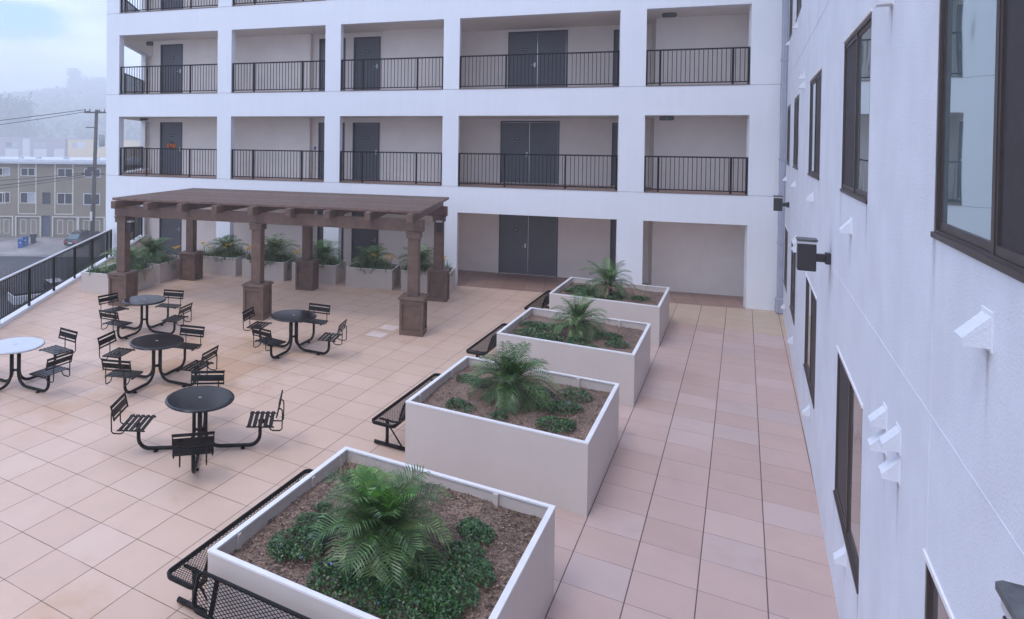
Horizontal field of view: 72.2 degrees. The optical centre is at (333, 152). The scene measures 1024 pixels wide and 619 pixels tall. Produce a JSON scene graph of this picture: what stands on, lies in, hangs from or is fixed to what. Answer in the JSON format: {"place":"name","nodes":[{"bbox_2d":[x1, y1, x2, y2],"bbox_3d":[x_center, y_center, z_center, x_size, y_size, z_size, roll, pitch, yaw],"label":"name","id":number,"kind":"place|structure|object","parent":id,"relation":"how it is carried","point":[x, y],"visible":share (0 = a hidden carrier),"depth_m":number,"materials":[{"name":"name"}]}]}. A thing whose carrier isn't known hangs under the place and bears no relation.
{"place":"outdoors","nodes":[
{"label":"outdoors","id":0,"kind":"place"},
{"bbox_2d":[8,278,60,306],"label":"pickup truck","id":1,"kind":"object","parent":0,"point":[31,292],"visible":0.13,"depth_m":47.62,"materials":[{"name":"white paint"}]},
{"bbox_2d":[0,250,94,255],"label":"pavement","id":2,"kind":"structure","parent":0,"point":[27,252],"depth_m":71.06,"materials":[{"name":"concrete"}]},
{"bbox_2d":[0,256,100,316],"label":"road","id":3,"kind":"structure","parent":0,"point":[17,262],"depth_m":63.69,"materials":[{"name":"asphalt"}]},
{"bbox_2d":[81,109,105,262],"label":"utility pole","id":4,"kind":"object","parent":3,"relation":"on","point":[93,169],"visible":0.97,"depth_m":65.88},
{"bbox_2d":[0,236,101,250],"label":"driveway","id":5,"kind":"structure","parent":0,"point":[40,244],"depth_m":74.61,"materials":[{"name":"concrete"}]},
{"bbox_2d":[0,156,139,237],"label":"apartment house","id":6,"kind":"structure","parent":5,"relation":"on","point":[57,208],"depth_m":77.11,"materials":[{"name":"beige"}]},
{"bbox_2d":[0,216,12,235],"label":"garage door","id":7,"kind":"structure","parent":6,"relation":"in","point":[6,222],"depth_m":77.26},
{"bbox_2d":[20,192,34,202],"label":"window","id":8,"kind":"structure","parent":6,"relation":"in","point":[25,197],"depth_m":77.14,"materials":[{"name":"white glass"}]},
{"bbox_2d":[21,168,34,175],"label":"window","id":9,"kind":"structure","parent":6,"relation":"in","point":[24,171],"depth_m":77.11,"materials":[{"name":"white glass"}]},
{"bbox_2d":[15,216,40,236],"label":"garage door","id":10,"kind":"structure","parent":6,"relation":"in","point":[24,225],"depth_m":77.26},
{"bbox_2d":[42,215,50,235],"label":"entry door","id":11,"kind":"structure","parent":6,"relation":"in","point":[46,220],"depth_m":77.29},
{"bbox_2d":[57,168,71,176],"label":"window","id":12,"kind":"structure","parent":6,"relation":"in","point":[60,171],"depth_m":77.11,"materials":[{"name":"white glass"}]},
{"bbox_2d":[57,193,71,203],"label":"window","id":13,"kind":"structure","parent":6,"relation":"in","point":[62,198],"depth_m":77.14,"materials":[{"name":"white glass"}]},
{"bbox_2d":[52,216,77,236],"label":"garage door","id":14,"kind":"structure","parent":6,"relation":"in","point":[64,226],"depth_m":77.26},
{"bbox_2d":[83,193,99,204],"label":"window","id":15,"kind":"structure","parent":6,"relation":"in","point":[86,196],"depth_m":77.14,"materials":[{"name":"white glass"}]},
{"bbox_2d":[78,217,104,236],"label":"garage door","id":16,"kind":"structure","parent":6,"relation":"in","point":[85,222],"depth_m":77.26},
{"bbox_2d":[63,230,99,245],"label":"parked car","id":17,"kind":"object","parent":5,"relation":"on","point":[75,237],"visible":0.73,"depth_m":73.83,"materials":[{"name":"paint"}]},
{"bbox_2d":[0,258,548,618],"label":"patio paving","id":18,"kind":"structure","parent":0,"point":[99,519],"depth_m":10.76,"materials":[{"name":"tile"}]},
{"bbox_2d":[0,327,77,392],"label":"picnic table","id":19,"kind":"object","parent":18,"relation":"on","point":[18,346],"visible":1,"depth_m":12.24,"materials":[{"name":"metal"}]},
{"bbox_2d":[82,263,153,294],"bbox_3d":[-6.554,3.851,20.488,1.436,0.614,1.626,1,1,19],"label":"planter box","id":20,"kind":"object","parent":18,"relation":"on","point":[94,283],"visible":0.52,"depth_m":19.88,"materials":[{"name":"beige paint"}]},
{"bbox_2d":[81,260,153,277],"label":"strap leaf plants","id":21,"kind":"object","parent":20,"relation":"on","point":[106,270],"visible":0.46,"depth_m":20.08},
{"bbox_2d":[99,245,152,283],"bbox_3d":[-6.341,3.429,20.465,1.626,1.106,1.629,0,1,-14],"label":"palm shrub","id":22,"kind":"object","parent":20,"relation":"in","point":[134,259],"visible":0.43,"depth_m":20.36,"materials":[{"name":"green plant"}]},
{"bbox_2d":[98,289,192,338],"bbox_3d":[-4.492,3.860,15.919,2.087,0.775,2.081,0,1,-21],"label":"picnic table","id":23,"kind":"object","parent":18,"relation":"on","point":[141,301],"visible":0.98,"depth_m":15.81,"materials":[{"name":"metal"}]},
{"bbox_2d":[97,324,218,393],"bbox_3d":[-3.332,3.921,12.649,2.081,0.775,2.085,0,1,-22],"label":"picnic table","id":24,"kind":"object","parent":18,"relation":"on","point":[159,342],"visible":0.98,"depth_m":12.54,"materials":[{"name":"metal"}]},
{"bbox_2d":[146,255,178,283],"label":"planter box","id":25,"kind":"object","parent":18,"relation":"on","point":[164,273],"visible":0.29,"depth_m":21.70,"materials":[{"name":"beige paint"}]},
{"bbox_2d":[137,252,171,266],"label":"strap leaf plants","id":26,"kind":"object","parent":25,"relation":"on","point":[156,261],"visible":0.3,"depth_m":21.63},
{"bbox_2d":[131,235,177,272],"bbox_3d":[-5.954,3.398,22.142,1.801,1.262,1.818,1,1,31],"label":"palm shrub","id":27,"kind":"object","parent":25,"relation":"in","point":[153,246],"visible":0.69,"depth_m":21.96,"materials":[{"name":"green plant"}]},
{"bbox_2d":[110,370,284,473],"bbox_3d":[-1.967,3.978,9.877,2.089,0.775,2.079,1,1,39],"label":"picnic table","id":28,"kind":"object","parent":18,"relation":"on","point":[199,400],"visible":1,"depth_m":9.78,"materials":[{"name":"metal"}]},
{"bbox_2d":[203,252,250,275],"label":"planter box","id":29,"kind":"object","parent":18,"relation":"on","point":[226,267],"visible":0.49,"depth_m":22.81,"materials":[{"name":"beige paint"}]},
{"bbox_2d":[197,242,248,259],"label":"strap leaf plants","id":30,"kind":"object","parent":29,"relation":"on","point":[224,256],"visible":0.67,"depth_m":23.10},
{"bbox_2d":[205,234,247,261],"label":"palm shrub","id":31,"kind":"object","parent":29,"relation":"in","point":[222,242],"visible":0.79,"depth_m":23.18,"materials":[{"name":"green plant"}]},
{"bbox_2d":[167,469,312,613],"bbox_3d":[-0.761,4.013,7.266,0.600,0.798,2.454,1,1,31],"label":"bench","id":32,"kind":"object","parent":18,"relation":"on","point":[194,571],"visible":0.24,"depth_m":6.61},
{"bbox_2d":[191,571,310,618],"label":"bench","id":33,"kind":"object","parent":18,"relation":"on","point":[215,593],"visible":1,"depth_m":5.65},
{"bbox_2d":[242,257,296,280],"bbox_3d":[-2.159,3.867,22.656,1.506,0.614,1.156,1,1,19],"label":"planter box","id":34,"kind":"object","parent":18,"relation":"on","point":[274,272],"visible":0.56,"depth_m":22.06,"materials":[{"name":"beige paint"}]},
{"bbox_2d":[246,248,296,264],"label":"strap leaf plants","id":35,"kind":"object","parent":34,"relation":"on","point":[267,258],"visible":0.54,"depth_m":22.25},
{"bbox_2d":[264,233,300,270],"bbox_3d":[-1.907,3.395,22.587,1.704,1.303,1.760,0,1,-29],"label":"palm shrub","id":36,"kind":"object","parent":34,"relation":"in","point":[275,246],"visible":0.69,"depth_m":22.47,"materials":[{"name":"green plant"}]},
{"bbox_2d":[107,188,450,336],"bbox_3d":[-1.405,2.754,19.021,8.790,2.965,4.580,1,1,18],"label":"pergola","id":37,"kind":"object","parent":18,"relation":"on","point":[300,208],"visible":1,"depth_m":17.88,"materials":[{"name":"brown paint"}]},
{"bbox_2d":[126,220,134,231],"bbox_3d":[-5.622,2.032,18.533,0.180,0.310,0.180,1,1,18],"label":"wall lamp","id":38,"kind":"object","parent":37,"relation":"attached to","point":[129,225],"visible":1,"depth_m":18.47,"materials":[{"name":"metal"}]},
{"bbox_2d":[242,303,346,358],"bbox_3d":[-0.878,3.919,14.649,2.084,0.775,2.075,0,1,-17],"label":"picnic table","id":39,"kind":"object","parent":18,"relation":"on","point":[294,316],"visible":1,"depth_m":14.54,"materials":[{"name":"metal"}]},
{"bbox_2d":[292,260,345,284],"bbox_3d":[-0.477,3.893,22.170,1.506,0.614,1.156,1,1,19],"label":"planter box","id":40,"kind":"object","parent":18,"relation":"on","point":[332,275],"visible":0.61,"depth_m":21.53,"materials":[{"name":"beige paint"}]},
{"bbox_2d":[290,252,342,266],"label":"strap leaf plants","id":41,"kind":"object","parent":40,"relation":"on","point":[327,262],"visible":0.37,"depth_m":21.80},
{"bbox_2d":[313,239,343,269],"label":"palm shrub","id":42,"kind":"object","parent":40,"relation":"in","point":[324,251],"visible":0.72,"depth_m":21.95,"materials":[{"name":"green plant"}]},
{"bbox_2d":[346,261,400,289],"bbox_3d":[1.270,3.922,21.539,1.506,0.614,1.156,1,1,19],"label":"planter box","id":43,"kind":"object","parent":18,"relation":"on","point":[382,279],"visible":0.78,"depth_m":21.02,"materials":[{"name":"beige paint"}]},
{"bbox_2d":[342,254,395,272],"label":"strap leaf plants","id":44,"kind":"object","parent":43,"relation":"on","point":[386,267],"visible":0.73,"depth_m":21.06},
{"bbox_2d":[350,243,396,272],"bbox_3d":[1.220,3.425,21.534,1.532,1.138,1.566,1,1,31],"label":"palm shrub","id":45,"kind":"object","parent":43,"relation":"in","point":[368,251],"visible":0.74,"depth_m":21.47,"materials":[{"name":"green plant"}]},
{"bbox_2d":[366,331,387,337],"bbox_3d":[1.020,4.307,15.926,0.400,0.004,0.400,1,1,31],"label":"drain cover","id":46,"kind":"object","parent":18,"relation":"on","point":[376,334],"visible":1,"depth_m":15.91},
{"bbox_2d":[372,373,440,450],"bbox_3d":[1.382,3.983,10.820,0.600,0.798,2.454,1,1,31],"label":"bench","id":47,"kind":"object","parent":18,"relation":"on","point":[395,424],"visible":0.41,"depth_m":10.04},
{"bbox_2d":[401,267,455,293],"bbox_3d":[2.973,3.947,21.086,1.506,0.614,1.156,1,1,19],"label":"planter box","id":48,"kind":"object","parent":18,"relation":"on","point":[423,282],"visible":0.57,"depth_m":20.73,"materials":[{"name":"beige paint"}]},
{"bbox_2d":[396,243,433,276],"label":"palm shrub","id":49,"kind":"object","parent":48,"relation":"in","point":[423,255],"visible":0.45,"depth_m":21.08,"materials":[{"name":"green plant"}]},
{"bbox_2d":[400,258,455,275],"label":"strap leaf plants","id":50,"kind":"object","parent":48,"relation":"on","point":[425,268],"visible":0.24,"depth_m":20.76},
{"bbox_2d":[466,323,506,357],"bbox_3d":[3.443,3.956,14.201,0.600,0.798,2.454,1,1,31],"label":"bench","id":51,"kind":"object","parent":18,"relation":"on","point":[492,344],"visible":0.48,"depth_m":13.47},
{"bbox_2d":[524,290,551,309],"bbox_3d":[5.598,3.926,17.736,0.600,0.798,2.454,1,1,31],"label":"bench","id":52,"kind":"object","parent":18,"relation":"on","point":[540,300],"visible":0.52,"depth_m":17.29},
{"bbox_2d":[2,91,557,160],"bbox_3d":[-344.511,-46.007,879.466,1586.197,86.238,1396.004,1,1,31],"label":"hill","id":53,"kind":"structure","parent":0,"point":[58,135],"depth_m":662.97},
{"bbox_2d":[0,84,140,139],"bbox_3d":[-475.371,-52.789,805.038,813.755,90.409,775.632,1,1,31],"label":"hillside scrub","id":54,"kind":"object","parent":53,"relation":"on","point":[56,92],"visible":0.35,"depth_m":724.36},
{"bbox_2d":[64,68,81,87],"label":"tree","id":55,"kind":"object","parent":53,"relation":"on","point":[74,74],"visible":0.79,"depth_m":1026.40,"materials":[{"name":"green plant"}]},
{"bbox_2d":[77,74,98,89],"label":"tree","id":56,"kind":"object","parent":53,"relation":"on","point":[86,82],"visible":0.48,"depth_m":1033.68,"materials":[{"name":"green plant"}]},
{"bbox_2d":[93,76,106,88],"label":"tree","id":57,"kind":"object","parent":53,"relation":"on","point":[101,83],"visible":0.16,"depth_m":1031.92,"materials":[{"name":"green plant"}]},
{"bbox_2d":[0,0,565,92],"label":"sky","id":58,"kind":"structure","parent":0,"point":[40,39],"materials":[{"name":"white"}]},
{"bbox_2d":[105,0,782,310],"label":"apartment building","id":59,"kind":"structure","parent":0,"point":[659,141],"depth_m":22.75,"materials":[{"name":"white paint"}]},
{"bbox_2d":[159,206,181,253],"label":"door","id":60,"kind":"structure","parent":59,"relation":"in","point":[168,228],"depth_m":26.90,"materials":[{"name":"grey paint"}]},
{"bbox_2d":[160,122,181,173],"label":"door","id":61,"kind":"structure","parent":59,"relation":"in","point":[169,131],"depth_m":26.86,"materials":[{"name":"grey paint"}]},
{"bbox_2d":[160,44,182,92],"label":"door","id":62,"kind":"structure","parent":59,"relation":"in","point":[171,54],"depth_m":26.81,"materials":[{"name":"grey paint"}]},
{"bbox_2d":[161,0,182,9],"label":"door","id":63,"kind":"structure","parent":59,"relation":"in","point":[174,2],"depth_m":26.80,"materials":[{"name":"grey paint"}]},
{"bbox_2d":[317,211,343,259],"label":"door","id":64,"kind":"structure","parent":59,"relation":"in","point":[319,229],"depth_m":25.02,"materials":[{"name":"grey paint"}]},
{"bbox_2d":[318,123,344,178],"bbox_3d":[-0.087,-0.070,24.852,1.030,2.080,0.136,1,1,19],"label":"door","id":65,"kind":"structure","parent":59,"relation":"in","point":[321,126],"depth_m":24.97,"materials":[{"name":"grey paint"}]},
{"bbox_2d":[319,38,345,90],"bbox_3d":[-0.052,-3.171,24.805,1.030,2.080,0.136,1,1,19],"label":"door","id":66,"kind":"structure","parent":59,"relation":"in","point":[321,41],"depth_m":24.92,"materials":[{"name":"grey paint"}]},
{"bbox_2d":[351,212,378,261],"bbox_3d":[1.138,3.136,24.458,1.020,2.080,0.136,1,1,19],"label":"door","id":67,"kind":"structure","parent":59,"relation":"in","point":[364,238],"depth_m":24.52,"materials":[{"name":"grey paint"}]},
{"bbox_2d":[352,123,379,179],"bbox_3d":[1.173,-0.049,24.410,1.020,2.080,0.136,1,1,19],"label":"door","id":68,"kind":"structure","parent":59,"relation":"in","point":[366,136],"depth_m":24.42,"materials":[{"name":"grey paint"}]},
{"bbox_2d":[353,36,380,89],"bbox_3d":[1.207,-3.151,24.363,1.020,2.080,0.136,1,1,19],"label":"door","id":69,"kind":"structure","parent":59,"relation":"in","point":[364,47],"depth_m":24.37,"materials":[{"name":"grey paint"}]},
{"bbox_2d":[498,214,557,276],"bbox_3d":[6.755,3.170,23.388,1.970,2.170,0.136,1,1,19],"label":"door","id":70,"kind":"structure","parent":59,"relation":"in","point":[530,243],"depth_m":23.40,"materials":[{"name":"grey paint"}]},
{"bbox_2d":[500,121,559,183],"bbox_3d":[6.791,-0.016,23.340,1.970,2.170,0.136,1,1,19],"label":"door","id":71,"kind":"structure","parent":59,"relation":"in","point":[515,136],"depth_m":23.34,"materials":[{"name":"grey paint"}]},
{"bbox_2d":[508,30,567,87],"bbox_3d":[7.034,-3.114,23.220,1.970,2.170,0.136,1,1,19],"label":"door","id":72,"kind":"structure","parent":59,"relation":"in","point":[549,41],"depth_m":23.22,"materials":[{"name":"grey paint"}]},
{"bbox_2d":[610,219,615,279],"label":"door","id":73,"kind":"structure","parent":59,"relation":"in","point":[613,221],"depth_m":22.47,"materials":[{"name":"grey paint"}]},
{"bbox_2d":[611,123,617,185],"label":"door","id":74,"kind":"structure","parent":59,"relation":"in","point":[614,125],"depth_m":22.43,"materials":[{"name":"grey paint"}]},
{"bbox_2d":[613,30,619,85],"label":"door","id":75,"kind":"structure","parent":59,"relation":"in","point":[616,32],"depth_m":22.38,"materials":[{"name":"grey paint"}]},
{"bbox_2d":[544,321,838,618],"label":"walkway paving","id":76,"kind":"structure","parent":0,"point":[704,504],"depth_m":8.49,"materials":[{"name":"tile"}]},
{"bbox_2d":[207,446,555,618],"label":"planter box","id":77,"kind":"object","parent":76,"relation":"on","point":[519,552],"visible":0.53,"depth_m":6.24,"materials":[{"name":"beige paint"}]},
{"bbox_2d":[338,454,391,485],"bbox_3d":[0.383,3.510,7.512,0.522,0.269,0.748,0,1,-29],"label":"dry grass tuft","id":78,"kind":"object","parent":77,"relation":"on","point":[357,462],"visible":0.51,"depth_m":7.64,"materials":[{"name":"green plant"}]},
{"bbox_2d":[306,463,453,592],"bbox_3d":[0.419,3.419,6.134,1.344,1.027,1.505,1,1,31],"label":"palm","id":79,"kind":"object","parent":77,"relation":"in","point":[381,509],"visible":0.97,"depth_m":6.00,"materials":[{"name":"green plant"}]},
{"bbox_2d":[266,474,496,618],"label":"ground cover","id":80,"kind":"object","parent":77,"relation":"in","point":[435,597],"visible":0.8,"depth_m":5.76,"materials":[{"name":"green plant"}]},
{"bbox_2d":[405,356,619,516],"bbox_3d":[2.681,3.967,9.870,2.453,0.905,2.428,1,1,31],"label":"planter box","id":81,"kind":"object","parent":76,"relation":"on","point":[520,454],"visible":0.69,"depth_m":9.04,"materials":[{"name":"beige paint"}]},
{"bbox_2d":[463,341,560,414],"bbox_3d":[2.676,3.342,9.950,1.354,1.054,1.395,1,1,31],"label":"palm","id":82,"kind":"object","parent":81,"relation":"in","point":[510,376],"visible":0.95,"depth_m":9.77,"materials":[{"name":"green plant"}]},
{"bbox_2d":[445,373,592,432],"bbox_3d":[2.637,3.587,9.922,2.068,0.099,1.850,1,1,31],"label":"ground cover","id":83,"kind":"object","parent":81,"relation":"in","point":[566,421],"visible":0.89,"depth_m":9.53,"materials":[{"name":"green plant"}]},
{"bbox_2d":[496,307,650,405],"bbox_3d":[4.812,3.938,13.367,2.453,0.905,2.428,1,1,31],"label":"planter box","id":84,"kind":"object","parent":76,"relation":"on","point":[627,368],"visible":0.66,"depth_m":12.47,"materials":[{"name":"beige paint"}]},
{"bbox_2d":[512,320,628,348],"bbox_3d":[4.610,3.558,13.277,1.841,0.110,2.185,0,1,-29],"label":"ground cover","id":85,"kind":"object","parent":84,"relation":"in","point":[541,325],"visible":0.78,"depth_m":13.12,"materials":[{"name":"green plant"}]},
{"bbox_2d":[548,292,609,341],"bbox_3d":[4.841,3.306,13.324,1.182,0.957,1.311,1,1,31],"label":"palm","id":86,"kind":"object","parent":84,"relation":"in","point":[576,313],"visible":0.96,"depth_m":13.18,"materials":[{"name":"green plant"}]},
{"bbox_2d":[549,277,669,345],"bbox_3d":[6.956,3.909,16.885,2.453,0.905,2.428,1,1,31],"label":"planter box","id":87,"kind":"object","parent":76,"relation":"on","point":[654,311],"visible":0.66,"depth_m":16.11,"materials":[{"name":"beige paint"}]},
{"bbox_2d":[563,285,650,300],"bbox_3d":[6.730,3.531,16.849,1.262,0.114,2.071,0,1,-38],"label":"ground cover","id":88,"kind":"object","parent":87,"relation":"in","point":[577,288],"visible":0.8,"depth_m":16.68,"materials":[{"name":"green plant"}]},
{"bbox_2d":[581,257,636,299],"bbox_3d":[6.910,3.191,16.976,1.446,1.088,1.412,1,1,31],"label":"palm","id":89,"kind":"object","parent":87,"relation":"in","point":[607,285],"visible":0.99,"depth_m":16.81,"materials":[{"name":"green plant"}]},
{"bbox_2d":[669,303,786,336],"bbox_3d":[9.574,4.380,18.630,5.084,0.030,3.000,1,1,31],"label":"dry paving strip","id":90,"kind":"object","parent":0,"point":[759,321],"visible":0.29,"depth_m":17.79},
{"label":"deck base","id":91,"kind":"structure","parent":0,"visible":0},
{"bbox_2d":[0,255,112,327],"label":"deck curb","id":92,"kind":"structure","parent":91,"relation":"on","point":[26,307],"depth_m":18.91,"materials":[{"name":"white paint"}]},
{"bbox_2d":[0,228,111,319],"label":"deck fence","id":93,"kind":"object","parent":92,"relation":"on","point":[83,256],"visible":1,"depth_m":19.75,"materials":[{"name":"metal"}]},
{"bbox_2d":[781,0,1023,618],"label":"apartment wing","id":94,"kind":"structure","parent":91,"relation":"on","point":[903,312],"depth_m":3.85,"materials":[{"name":"paint"}]},
{"bbox_2d":[773,195,788,210],"bbox_3d":[10.930,1.236,16.420,0.329,0.372,0.200,1,1,31],"label":"wall lamp","id":95,"kind":"object","parent":94,"relation":"attached to","point":[778,203],"visible":1,"depth_m":16.37,"materials":[{"name":"metal"}]},
{"bbox_2d":[774,0,788,313],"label":"downpipe","id":96,"kind":"object","parent":94,"relation":"attached to","point":[781,159],"visible":0.98,"depth_m":18.28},
{"bbox_2d":[783,225,787,292],"bbox_3d":[11.709,2.696,17.361,0.072,1.538,1.740,1,1,32],"label":"window","id":97,"kind":"structure","parent":94,"relation":"in","point":[786,230],"depth_m":17.66,"materials":[{"name":"brown metal"}]},
{"bbox_2d":[786,103,790,164],"bbox_3d":[11.744,-0.463,17.313,0.072,1.558,1.740,1,1,32],"label":"window","id":98,"kind":"structure","parent":94,"relation":"in","point":[789,106],"depth_m":17.36,"materials":[{"name":"brown metal"}]},
{"bbox_2d":[789,0,792,39],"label":"window","id":99,"kind":"structure","parent":94,"relation":"in","point":[791,1],"depth_m":17.54,"materials":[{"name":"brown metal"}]},
{"bbox_2d":[789,239,795,325],"bbox_3d":[9.844,2.720,14.364,0.072,1.538,1.940,1,1,32],"label":"window","id":100,"kind":"structure","parent":94,"relation":"in","point":[793,254],"depth_m":14.47,"materials":[{"name":"brown metal"}]},
{"bbox_2d":[792,92,799,169],"bbox_3d":[9.879,-0.439,14.317,0.072,1.558,1.940,1,1,32],"label":"window","id":101,"kind":"structure","parent":94,"relation":"in","point":[796,105],"depth_m":14.56,"materials":[{"name":"glass"}]},
{"bbox_2d":[803,272,816,408],"bbox_3d":[7.222,2.754,10.154,0.072,1.538,2.220,1,1,32],"label":"window","id":102,"kind":"structure","parent":94,"relation":"in","point":[811,299],"depth_m":10.14,"materials":[{"name":"glass"}]},
{"bbox_2d":[796,237,830,271],"bbox_3d":[5.577,1.186,7.818,0.329,0.372,0.200,1,1,31],"label":"wall lamp","id":103,"kind":"object","parent":94,"relation":"attached to","point":[808,257],"visible":1,"depth_m":7.77,"materials":[{"name":"metal"}]},
{"bbox_2d":[807,66,821,179],"bbox_3d":[7.257,-0.405,10.106,0.072,1.558,2.220,1,1,32],"label":"window","id":104,"kind":"structure","parent":94,"relation":"in","point":[815,85],"depth_m":10.09,"materials":[{"name":"brown metal"}]},
{"bbox_2d":[833,345,862,593],"bbox_3d":[4.754,2.786,6.189,0.072,1.538,1.920,1,1,32],"label":"window","id":105,"kind":"structure","parent":94,"relation":"in","point":[849,406],"depth_m":6.16,"materials":[{"name":"glass"}]},
{"bbox_2d":[840,8,871,203],"bbox_3d":[4.789,-0.373,6.142,0.072,1.558,1.920,1,1,32],"label":"window","id":106,"kind":"structure","parent":94,"relation":"in","point":[857,50],"depth_m":6.12,"materials":[{"name":"brown metal"}]},
{"bbox_2d":[922,548,954,618],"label":"window","id":107,"kind":"structure","parent":94,"relation":"in","point":[937,606],"depth_m":3.34,"materials":[{"name":"brown metal"}]},
{"bbox_2d":[930,0,1023,282],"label":"window","id":108,"kind":"structure","parent":94,"relation":"in","point":[979,177],"depth_m":2.80,"materials":[{"name":"glass"}]},
{"bbox_2d":[995,580,1023,618],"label":"wall lamp","id":109,"kind":"object","parent":94,"relation":"attached to","point":[1011,595],"visible":1,"depth_m":1.39,"materials":[{"name":"metal"}]},
{"bbox_3d":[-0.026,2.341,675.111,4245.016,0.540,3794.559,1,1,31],"label":"ground","id":110,"kind":"structure","parent":0,"visible":0},
{"bbox_2d":[0,91,44,137],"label":"tree","id":111,"kind":"object","parent":110,"relation":"on","point":[20,109],"visible":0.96,"depth_m":506.62,"materials":[{"name":"grey plant"}]},
{"bbox_2d":[0,137,74,156],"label":"hillside house","id":112,"kind":"structure","parent":110,"relation":"on","point":[31,147],"depth_m":402.96,"materials":[{"name":"white paint"}]},
{"bbox_2d":[5,149,18,156],"bbox_3d":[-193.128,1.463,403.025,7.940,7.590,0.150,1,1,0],"label":"garage door","id":113,"kind":"structure","parent":112,"relation":"in","point":[8,152],"depth_m":402.92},
{"bbox_2d":[34,149,46,156],"bbox_3d":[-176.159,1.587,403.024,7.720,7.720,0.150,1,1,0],"label":"garage door","id":114,"kind":"structure","parent":112,"relation":"in","point":[37,152],"depth_m":402.92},
{"bbox_2d":[68,139,140,157],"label":"hillside house","id":115,"kind":"structure","parent":110,"relation":"on","point":[80,147],"depth_m":403.02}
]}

